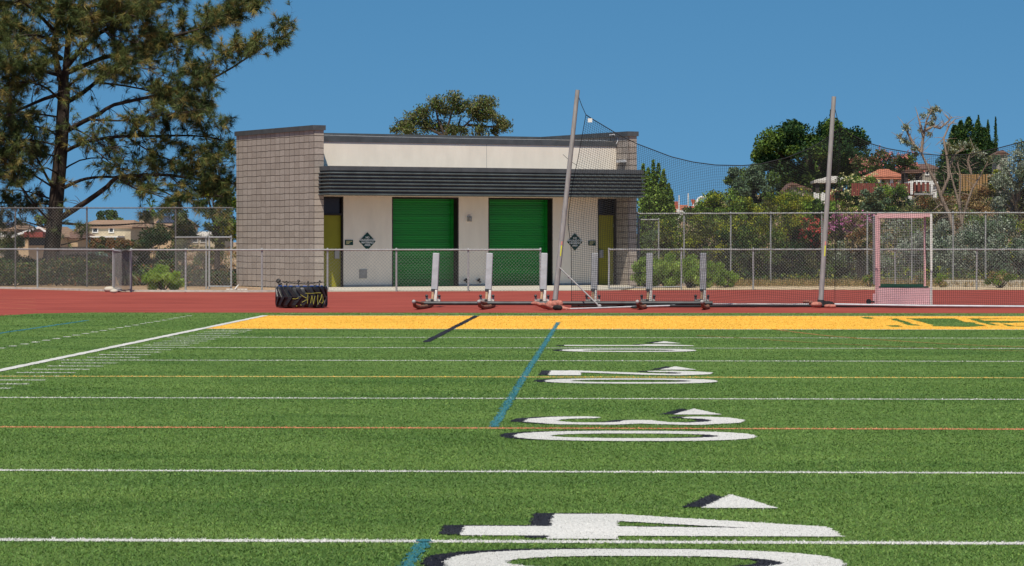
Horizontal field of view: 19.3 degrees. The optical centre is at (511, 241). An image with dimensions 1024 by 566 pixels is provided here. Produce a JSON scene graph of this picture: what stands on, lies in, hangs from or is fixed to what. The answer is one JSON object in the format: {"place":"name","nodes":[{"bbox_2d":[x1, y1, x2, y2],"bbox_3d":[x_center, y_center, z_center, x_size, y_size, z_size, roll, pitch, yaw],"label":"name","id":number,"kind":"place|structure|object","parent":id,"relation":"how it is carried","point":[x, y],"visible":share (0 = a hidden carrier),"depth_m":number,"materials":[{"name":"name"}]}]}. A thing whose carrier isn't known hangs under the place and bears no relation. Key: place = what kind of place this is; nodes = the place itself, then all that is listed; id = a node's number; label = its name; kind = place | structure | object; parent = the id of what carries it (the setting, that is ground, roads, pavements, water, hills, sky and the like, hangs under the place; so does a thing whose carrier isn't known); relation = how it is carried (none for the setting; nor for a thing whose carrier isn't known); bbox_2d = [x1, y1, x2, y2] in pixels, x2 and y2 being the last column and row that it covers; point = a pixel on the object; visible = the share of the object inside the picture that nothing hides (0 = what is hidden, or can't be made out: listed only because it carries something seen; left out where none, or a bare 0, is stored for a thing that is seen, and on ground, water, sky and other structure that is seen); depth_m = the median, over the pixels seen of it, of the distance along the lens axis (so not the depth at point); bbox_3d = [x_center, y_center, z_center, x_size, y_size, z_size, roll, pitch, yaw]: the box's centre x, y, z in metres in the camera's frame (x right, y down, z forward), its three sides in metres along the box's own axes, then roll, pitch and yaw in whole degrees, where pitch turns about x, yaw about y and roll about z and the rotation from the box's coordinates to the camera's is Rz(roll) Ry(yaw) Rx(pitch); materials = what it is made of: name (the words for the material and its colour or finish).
{"place":"outdoors","nodes":[
{"label":"outdoors","id":0,"kind":"place"},
{"bbox_2d":[329,285,634,291],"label":"concrete apron","id":1,"kind":"object","parent":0,"point":[482,288],"visible":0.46,"depth_m":95.92,"materials":[{"name":"concrete"}]},
{"bbox_2d":[0,195,1021,291],"bbox_3d":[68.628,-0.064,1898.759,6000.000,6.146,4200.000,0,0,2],"label":"ground","id":2,"kind":"structure","parent":0,"point":[144,287],"depth_m":103.06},
{"bbox_2d":[11,226,72,261],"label":"house","id":3,"kind":"structure","parent":2,"relation":"on","point":[39,237],"depth_m":201.28,"materials":[{"name":"paint"}]},
{"bbox_2d":[0,248,114,288],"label":"chain link fence","id":4,"kind":"object","parent":2,"relation":"on","point":[98,250],"visible":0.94,"depth_m":95.12,"materials":[{"name":"metal"}]},
{"bbox_2d":[114,249,131,291],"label":"gate leaf","id":5,"kind":"object","parent":4,"relation":"attached to","point":[121,270],"visible":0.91,"depth_m":90.13,"materials":[{"name":"metal"}]},
{"bbox_2d":[67,229,96,246],"bbox_3d":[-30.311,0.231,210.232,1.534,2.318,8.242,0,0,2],"label":"house","id":6,"kind":"structure","parent":2,"relation":"on","point":[73,236],"depth_m":207.33,"materials":[{"name":"paint"}]},
{"bbox_2d":[59,247,138,260],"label":"garden wall","id":7,"kind":"structure","parent":2,"relation":"on","point":[84,253],"depth_m":191.12,"materials":[{"name":"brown wood"}]},
{"bbox_2d":[88,236,125,255],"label":"bank shrub","id":8,"kind":"object","parent":2,"relation":"on","point":[100,242],"visible":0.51,"depth_m":170.55,"materials":[{"name":"green plant"}]},
{"bbox_2d":[96,209,123,219],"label":"garden tree","id":9,"kind":"object","parent":2,"relation":"on","point":[113,216],"visible":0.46,"depth_m":236.04,"materials":[{"name":"plant"}]},
{"bbox_2d":[80,220,149,246],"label":"house","id":10,"kind":"structure","parent":2,"relation":"on","point":[115,234],"depth_m":213.18,"materials":[{"name":"paint"}]},
{"bbox_2d":[0,206,233,286],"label":"chain link fence","id":11,"kind":"object","parent":2,"relation":"on","point":[94,208],"visible":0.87,"depth_m":101.81,"materials":[{"name":"metal"}]},
{"bbox_2d":[0,253,236,284],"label":"undergrowth","id":12,"kind":"object","parent":2,"relation":"on","point":[152,263],"visible":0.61,"depth_m":103.75,"materials":[{"name":"plant"}]},
{"bbox_2d":[35,246,235,285],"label":"dry scrub","id":13,"kind":"object","parent":2,"relation":"on","point":[189,264],"visible":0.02,"depth_m":108.70,"materials":[{"name":"plant"}]},
{"bbox_2d":[0,0,298,284],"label":"pine tree","id":14,"kind":"object","parent":2,"relation":"on","point":[185,102],"visible":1,"depth_m":105.22,"materials":[{"name":"green plant"}]},
{"bbox_2d":[129,225,187,261],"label":"bank shrub","id":15,"kind":"object","parent":2,"relation":"on","point":[158,236],"visible":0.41,"depth_m":116.44,"materials":[{"name":"green plant"}]},
{"bbox_2d":[141,264,184,289],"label":"fennel bush","id":16,"kind":"object","parent":2,"relation":"on","point":[161,283],"visible":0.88,"depth_m":93.27,"materials":[{"name":"green plant"}]},
{"bbox_2d":[0,287,330,291],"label":"kerb","id":17,"kind":"structure","parent":2,"relation":"on","point":[144,290],"depth_m":90.56,"materials":[{"name":"concrete"}]},
{"bbox_2d":[139,216,198,248],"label":"house","id":18,"kind":"structure","parent":2,"relation":"on","point":[169,222],"depth_m":221.78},
{"bbox_2d":[168,208,195,263],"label":"tree","id":19,"kind":"object","parent":2,"relation":"on","point":[178,225],"visible":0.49,"depth_m":128.21,"materials":[{"name":"plant"}]},
{"bbox_2d":[175,236,207,288],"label":"fence panel","id":20,"kind":"object","parent":2,"relation":"on","point":[205,254],"visible":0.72,"depth_m":98.89,"materials":[{"name":"metal"}]},
{"bbox_2d":[190,244,226,269],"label":"bank shrub","id":21,"kind":"object","parent":2,"relation":"on","point":[212,261],"visible":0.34,"depth_m":135.49,"materials":[{"name":"green plant"}]},
{"bbox_2d":[199,186,235,268],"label":"tree","id":22,"kind":"object","parent":2,"relation":"on","point":[220,223],"visible":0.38,"depth_m":124.32,"materials":[{"name":"plant"}]},
{"bbox_2d":[208,236,231,288],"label":"chain link gate","id":23,"kind":"structure","parent":2,"relation":"on","point":[230,258],"depth_m":97.07,"materials":[{"name":"metal"}]},
{"bbox_2d":[130,248,540,291],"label":"chain link fence","id":24,"kind":"object","parent":2,"relation":"on","point":[262,250],"visible":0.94,"depth_m":91.46,"materials":[{"name":"metal"}]},
{"bbox_2d":[234,125,645,286],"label":"storage building","id":25,"kind":"structure","parent":2,"relation":"on","point":[308,187],"depth_m":100.96,"materials":[{"name":"beige concrete"}]},
{"bbox_2d":[324,196,342,286],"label":"door","id":26,"kind":"structure","parent":25,"relation":"in","point":[333,205],"depth_m":99.03,"materials":[{"name":"yellow metal"}]},
{"bbox_2d":[392,197,458,285],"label":"roll up door","id":27,"kind":"structure","parent":25,"relation":"in","point":[417,222],"depth_m":100.86,"materials":[{"name":"green metal"}]},
{"bbox_2d":[488,198,552,285],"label":"roll up door","id":28,"kind":"structure","parent":25,"relation":"in","point":[517,223],"depth_m":102.55,"materials":[{"name":"green metal"}]},
{"bbox_2d":[598,198,615,284],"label":"door","id":29,"kind":"structure","parent":25,"relation":"in","point":[601,281],"depth_m":103.91,"materials":[{"name":"yellow metal"}]},
{"bbox_2d":[389,90,513,135],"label":"eucalyptus tree","id":30,"kind":"object","parent":2,"relation":"on","point":[424,125],"visible":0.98,"depth_m":145.98,"materials":[{"name":"green plant"}]},
{"bbox_2d":[640,229,668,275],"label":"slope shrub","id":31,"kind":"object","parent":2,"relation":"on","point":[643,240],"visible":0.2,"depth_m":109.38,"materials":[{"name":"green plant"}]},
{"bbox_2d":[637,159,677,261],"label":"young pine","id":32,"kind":"object","parent":2,"relation":"on","point":[652,195],"visible":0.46,"depth_m":121.20,"materials":[{"name":"green plant"}]},
{"bbox_2d":[652,217,704,280],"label":"slope shrub","id":33,"kind":"object","parent":2,"relation":"on","point":[672,237],"visible":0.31,"depth_m":108.41,"materials":[{"name":"green plant"}]},
{"bbox_2d":[672,212,736,263],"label":"slope shrub","id":34,"kind":"object","parent":2,"relation":"on","point":[709,230],"visible":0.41,"depth_m":109.62,"materials":[{"name":"green plant"}]},
{"bbox_2d":[694,188,748,245],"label":"bright shrub","id":35,"kind":"object","parent":2,"relation":"on","point":[714,202],"visible":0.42,"depth_m":117.44,"materials":[{"name":"green plant"}]},
{"bbox_2d":[713,268,738,287],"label":"fennel bush","id":36,"kind":"object","parent":2,"relation":"on","point":[728,283],"visible":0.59,"depth_m":99.25,"materials":[{"name":"green plant"}]},
{"bbox_2d":[712,215,757,275],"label":"slope shrub","id":37,"kind":"object","parent":2,"relation":"on","point":[724,246],"visible":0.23,"depth_m":108.63,"materials":[{"name":"green plant"}]},
{"bbox_2d":[729,196,757,240],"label":"bright shrub","id":38,"kind":"object","parent":2,"relation":"on","point":[749,207],"visible":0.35,"depth_m":118.54,"materials":[{"name":"green plant"}]},
{"bbox_2d":[722,162,780,210],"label":"grey green tree","id":39,"kind":"object","parent":2,"relation":"on","point":[738,185],"visible":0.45,"depth_m":149.12,"materials":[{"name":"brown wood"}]},
{"bbox_2d":[729,225,789,278],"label":"slope shrub","id":40,"kind":"object","parent":2,"relation":"on","point":[748,254],"visible":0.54,"depth_m":106.38,"materials":[{"name":"green plant"}]},
{"bbox_2d":[748,190,804,276],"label":"yellow shrub","id":41,"kind":"object","parent":2,"relation":"on","point":[793,198],"visible":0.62,"depth_m":107.48,"materials":[{"name":"green plant"}]},
{"bbox_2d":[764,234,817,276],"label":"slope shrub","id":42,"kind":"object","parent":2,"relation":"on","point":[793,271],"visible":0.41,"depth_m":107.08,"materials":[{"name":"green plant"}]},
{"bbox_2d":[787,216,829,277],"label":"bougainvillea","id":43,"kind":"object","parent":2,"relation":"on","point":[804,236],"visible":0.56,"depth_m":108.46,"materials":[{"name":"pink plant"}]},
{"bbox_2d":[750,117,874,191],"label":"dense tree","id":44,"kind":"object","parent":2,"relation":"on","point":[791,137],"visible":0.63,"depth_m":192.91,"materials":[{"name":"plant"}]},
{"bbox_2d":[608,248,1023,289],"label":"chain link fence","id":45,"kind":"object","parent":2,"relation":"on","point":[753,267],"visible":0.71,"depth_m":95.23,"materials":[{"name":"metal"}]},
{"bbox_2d":[802,200,836,253],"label":"bright shrub","id":46,"kind":"object","parent":2,"relation":"on","point":[815,210],"visible":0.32,"depth_m":118.45,"materials":[{"name":"green plant"}]},
{"bbox_2d":[793,237,848,278],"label":"slope shrub","id":47,"kind":"object","parent":2,"relation":"on","point":[827,266],"visible":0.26,"depth_m":108.40,"materials":[{"name":"green plant"}]},
{"bbox_2d":[637,211,1023,285],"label":"chain link fence","id":48,"kind":"object","parent":2,"relation":"on","point":[897,212],"visible":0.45,"depth_m":102.80,"materials":[{"name":"metal"}]},
{"bbox_2d":[662,186,1023,282],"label":"undergrowth","id":49,"kind":"object","parent":2,"relation":"on","point":[889,274],"visible":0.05,"depth_m":111.67,"materials":[{"name":"plant"}]},
{"bbox_2d":[817,240,872,276],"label":"slope shrub","id":50,"kind":"object","parent":2,"relation":"on","point":[845,263],"visible":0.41,"depth_m":108.51,"materials":[{"name":"green plant"}]},
{"bbox_2d":[827,210,874,269],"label":"bougainvillea","id":51,"kind":"object","parent":2,"relation":"on","point":[847,230],"visible":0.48,"depth_m":109.36,"materials":[{"name":"pink plant"}]},
{"bbox_2d":[830,171,878,211],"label":"oleander bush","id":52,"kind":"object","parent":2,"relation":"on","point":[846,192],"visible":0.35,"depth_m":149.24,"materials":[{"name":"green plant"}]},
{"bbox_2d":[845,222,872,276],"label":"orange shrub","id":53,"kind":"object","parent":2,"relation":"on","point":[849,246],"visible":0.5,"depth_m":107.50,"materials":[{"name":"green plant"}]},
{"bbox_2d":[712,277,1023,286],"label":"dry grass","id":54,"kind":"structure","parent":2,"relation":"on","point":[837,283],"depth_m":100.99,"materials":[{"name":"plant"}]},
{"bbox_2d":[858,187,891,222],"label":"slope shrub","id":55,"kind":"object","parent":2,"relation":"on","point":[863,204],"visible":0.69,"depth_m":137.21,"materials":[{"name":"green plant"}]},
{"bbox_2d":[861,169,900,182],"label":"gazebo","id":56,"kind":"object","parent":2,"relation":"on","point":[892,175],"visible":0.18,"depth_m":164.74,"materials":[{"name":"tile"}]},
{"bbox_2d":[849,145,924,182],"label":"oleander bush","id":57,"kind":"object","parent":2,"relation":"on","point":[893,166],"visible":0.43,"depth_m":188.76,"materials":[{"name":"green plant"}]},
{"bbox_2d":[851,181,934,207],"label":"wooden deck","id":58,"kind":"structure","parent":2,"relation":"on","point":[860,187],"depth_m":145.43,"materials":[{"name":"brown wood"}]},
{"bbox_2d":[871,182,915,222],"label":"oleander bush","id":59,"kind":"object","parent":2,"relation":"on","point":[895,200],"visible":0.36,"depth_m":139.26,"materials":[{"name":"green plant"}]},
{"bbox_2d":[871,218,927,276],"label":"slope shrub","id":60,"kind":"object","parent":2,"relation":"on","point":[892,237],"visible":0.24,"depth_m":112.22,"materials":[{"name":"green plant"}]},
{"bbox_2d":[896,203,948,256],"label":"slope shrub","id":61,"kind":"object","parent":2,"relation":"on","point":[916,220],"visible":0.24,"depth_m":118.90,"materials":[{"name":"green plant"}]},
{"bbox_2d":[893,102,967,263],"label":"eucalyptus tree","id":62,"kind":"object","parent":2,"relation":"on","point":[909,140],"visible":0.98,"depth_m":111.47,"materials":[{"name":"bark"},{"name":"leaves"}]},
{"bbox_2d":[896,230,968,278],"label":"slope shrub","id":63,"kind":"object","parent":2,"relation":"on","point":[941,256],"visible":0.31,"depth_m":110.29,"materials":[{"name":"green plant"}]},
{"bbox_2d":[916,194,973,234],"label":"slope shrub","id":64,"kind":"object","parent":2,"relation":"on","point":[934,206],"visible":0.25,"depth_m":133.96,"materials":[{"name":"green plant"}]},
{"bbox_2d":[926,219,996,275],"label":"slope shrub","id":65,"kind":"object","parent":2,"relation":"on","point":[962,263],"visible":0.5,"depth_m":111.16,"materials":[{"name":"green plant"}]},
{"bbox_2d":[933,136,993,234],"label":"eucalyptus tree","id":66,"kind":"object","parent":2,"relation":"on","point":[959,145],"visible":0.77,"depth_m":113.43,"materials":[{"name":"bark"},{"name":"leaves"}]},
{"bbox_2d":[931,116,997,194],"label":"conifer tree","id":67,"kind":"object","parent":2,"relation":"on","point":[979,136],"visible":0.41,"depth_m":180.56,"materials":[{"name":"plant"}]},
{"bbox_2d":[959,174,991,190],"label":"board fence","id":68,"kind":"object","parent":2,"relation":"on","point":[974,178],"visible":0.27,"depth_m":149.27,"materials":[{"name":"brown wood"}]},
{"bbox_2d":[956,182,1005,227],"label":"slope shrub","id":69,"kind":"object","parent":2,"relation":"on","point":[982,207],"visible":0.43,"depth_m":130.71,"materials":[{"name":"green plant"}]},
{"bbox_2d":[958,210,1019,274],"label":"slope shrub","id":70,"kind":"object","parent":2,"relation":"on","point":[1005,222],"visible":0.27,"depth_m":111.96,"materials":[{"name":"green plant"}]},
{"bbox_2d":[981,232,1023,275],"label":"slope shrub","id":71,"kind":"object","parent":2,"relation":"on","point":[1000,242],"visible":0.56,"depth_m":108.37,"materials":[{"name":"green plant"}]},
{"bbox_2d":[987,138,1023,268],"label":"eucalyptus tree","id":72,"kind":"object","parent":2,"relation":"on","point":[1004,200],"visible":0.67,"depth_m":115.07,"materials":[{"name":"green plant"}]},
{"bbox_2d":[0,312,1023,565],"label":"turf field","id":73,"kind":"structure","parent":0,"point":[514,344],"depth_m":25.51,"materials":[{"name":"plastic"}]},
{"bbox_2d":[0,315,267,370],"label":"side line","id":74,"kind":"object","parent":73,"relation":"on","point":[31,363],"visible":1,"depth_m":42.89,"materials":[{"name":"white paint"}]},
{"bbox_2d":[402,541,432,565],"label":"blue line","id":75,"kind":"object","parent":73,"relation":"on","point":[421,550],"visible":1,"depth_m":14.47,"materials":[{"name":"paint"}]},
{"bbox_2d":[0,469,1021,473],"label":"yard line","id":76,"kind":"object","parent":73,"relation":"on","point":[510,471],"visible":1,"depth_m":19.59,"materials":[{"name":"white paint"}]},
{"bbox_2d":[0,538,1023,543],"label":"yard line","id":77,"kind":"object","parent":73,"relation":"on","point":[519,541],"visible":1,"depth_m":15.01,"materials":[{"name":"white paint"}]},
{"bbox_2d":[0,426,1023,429],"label":"yard line","id":78,"kind":"object","parent":73,"relation":"on","point":[514,428],"visible":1,"depth_m":24.10,"materials":[{"name":"white paint"}]},
{"bbox_2d":[1,397,1022,399],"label":"yard line","id":79,"kind":"object","parent":73,"relation":"on","point":[482,398],"visible":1,"depth_m":28.72,"materials":[{"name":"white paint"}]},
{"bbox_2d":[490,322,560,426],"bbox_3d":[0.353,1.496,40.163,0.114,0.001,31.700,0,0,2],"label":"blue line","id":80,"kind":"object","parent":73,"relation":"on","point":[549,335],"visible":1,"depth_m":31.97,"materials":[{"name":"paint"}]},
{"bbox_2d":[110,376,995,377],"bbox_3d":[5.639,1.498,33.106,23.120,0.001,0.125,0,0,2],"label":"yard line","id":81,"kind":"object","parent":73,"relation":"on","point":[377,376],"visible":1,"depth_m":33.42,"materials":[{"name":"paint"}]},
{"bbox_2d":[146,347,1023,348],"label":"yard line","id":82,"kind":"object","parent":73,"relation":"on","point":[352,347],"visible":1,"depth_m":42.59,"materials":[{"name":"white paint"}]},
{"bbox_2d":[419,494,783,565],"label":"yard number outline","id":83,"kind":"object","parent":73,"relation":"on","point":[545,516],"visible":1,"depth_m":15.51,"materials":[{"name":"black paint"}]},
{"bbox_2d":[500,409,716,439],"bbox_3d":[0.897,1.495,24.778,1.881,0.001,4.340,0,0,2],"label":"yard number outline","id":84,"kind":"object","parent":73,"relation":"on","point":[670,412],"visible":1,"depth_m":25.00,"materials":[{"name":"black paint"}]},
{"bbox_2d":[206,316,1023,329],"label":"end zone paint","id":85,"kind":"object","parent":73,"relation":"on","point":[605,320],"visible":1,"depth_m":55.83,"materials":[{"name":"paint"}]},
{"bbox_2d":[563,341,695,351],"bbox_3d":[1.675,1.494,43.000,1.882,0.001,4.380,0,0,2],"label":"yard number","id":86,"kind":"object","parent":73,"relation":"on","point":[676,350],"visible":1,"depth_m":41.69,"materials":[{"name":"white paint"}]},
{"bbox_2d":[545,366,716,383],"bbox_3d":[1.343,1.494,33.862,1.880,0.001,4.380,0,0,2],"label":"yard number","id":87,"kind":"object","parent":73,"relation":"on","point":[553,372],"visible":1,"depth_m":32.84,"materials":[{"name":"white paint"}]},
{"bbox_2d":[512,409,756,440],"bbox_3d":[1.003,1.494,24.744,1.885,0.001,4.400,0,0,2],"label":"yard number","id":88,"kind":"object","parent":73,"relation":"on","point":[557,419],"visible":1,"depth_m":23.54,"materials":[{"name":"white paint"}]},
{"bbox_2d":[442,494,844,565],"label":"yard number","id":89,"kind":"object","parent":73,"relation":"on","point":[608,529],"visible":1,"depth_m":15.38,"materials":[{"name":"white paint"}]},
{"bbox_2d":[0,289,1023,315],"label":"running track","id":90,"kind":"structure","parent":0,"point":[51,301],"depth_m":76.21,"materials":[{"name":"rubber"}]},
{"bbox_2d":[275,285,327,307],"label":"tractor tyre","id":91,"kind":"object","parent":90,"relation":"on","point":[301,296],"visible":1,"depth_m":68.36,"materials":[{"name":"rubber"}]},
{"bbox_2d":[412,253,712,309],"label":"blocking sled","id":92,"kind":"object","parent":90,"relation":"on","point":[487,302],"visible":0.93,"depth_m":69.42,"materials":[{"name":"metal"}]},
{"bbox_2d":[552,90,579,300],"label":"net mast","id":93,"kind":"object","parent":90,"relation":"on","point":[564,213],"visible":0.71,"depth_m":69.25,"materials":[{"name":"metal"}]},
{"bbox_2d":[566,98,839,307],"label":"safety net","id":94,"kind":"object","parent":93,"relation":"hanging from","point":[590,119],"visible":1,"depth_m":69.22,"materials":[{"name":"fabric"}]},
{"bbox_2d":[817,96,835,304],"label":"net mast","id":95,"kind":"object","parent":90,"relation":"on","point":[826,217],"visible":1,"depth_m":69.03,"materials":[{"name":"metal"}]},
{"bbox_2d":[835,110,1023,307],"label":"safety net","id":96,"kind":"object","parent":95,"relation":"hanging from","point":[948,260],"visible":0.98,"depth_m":68.90,"materials":[{"name":"fabric"}]},
{"bbox_2d":[867,213,931,304],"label":"hockey goal","id":97,"kind":"object","parent":90,"relation":"on","point":[900,295],"visible":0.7,"depth_m":70.93,"materials":[{"name":"pink paint"}]},
{"bbox_2d":[835,303,1023,307],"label":"ground pipe","id":98,"kind":"object","parent":90,"relation":"on","point":[1018,306],"visible":1,"depth_m":67.86,"materials":[{"name":"metal"}]},
{"bbox_2d":[0,0,1023,241],"label":"sky","id":99,"kind":"structure","parent":0,"point":[697,80],"materials":[{"name":"blue"}]},
{"bbox_2d":[626,286,1023,289],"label":"sand path","id":100,"kind":"structure","parent":0,"point":[813,288],"depth_m":97.34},
{"bbox_2d":[630,255,659,286],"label":"fennel bush","id":101,"kind":"object","parent":100,"relation":"on","point":[642,267],"visible":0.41,"depth_m":99.22,"materials":[{"name":"green plant"}]},
{"bbox_2d":[653,252,685,286],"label":"fennel bush","id":102,"kind":"object","parent":100,"relation":"on","point":[669,268],"visible":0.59,"depth_m":98.66,"materials":[{"name":"green plant"}]},
{"bbox_2d":[672,253,699,287],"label":"fennel bush","id":103,"kind":"object","parent":100,"relation":"on","point":[693,268],"visible":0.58,"depth_m":98.31,"materials":[{"name":"green plant"}]},
{"bbox_2d":[686,261,726,287],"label":"fennel bush","id":104,"kind":"object","parent":100,"relation":"on","point":[713,279],"visible":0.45,"depth_m":98.42,"materials":[{"name":"green plant"}]},
{"bbox_2d":[984,269,1016,287],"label":"grass tuft","id":105,"kind":"object","parent":100,"relation":"on","point":[1001,279],"visible":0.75,"depth_m":98.28,"materials":[{"name":"green plant"}]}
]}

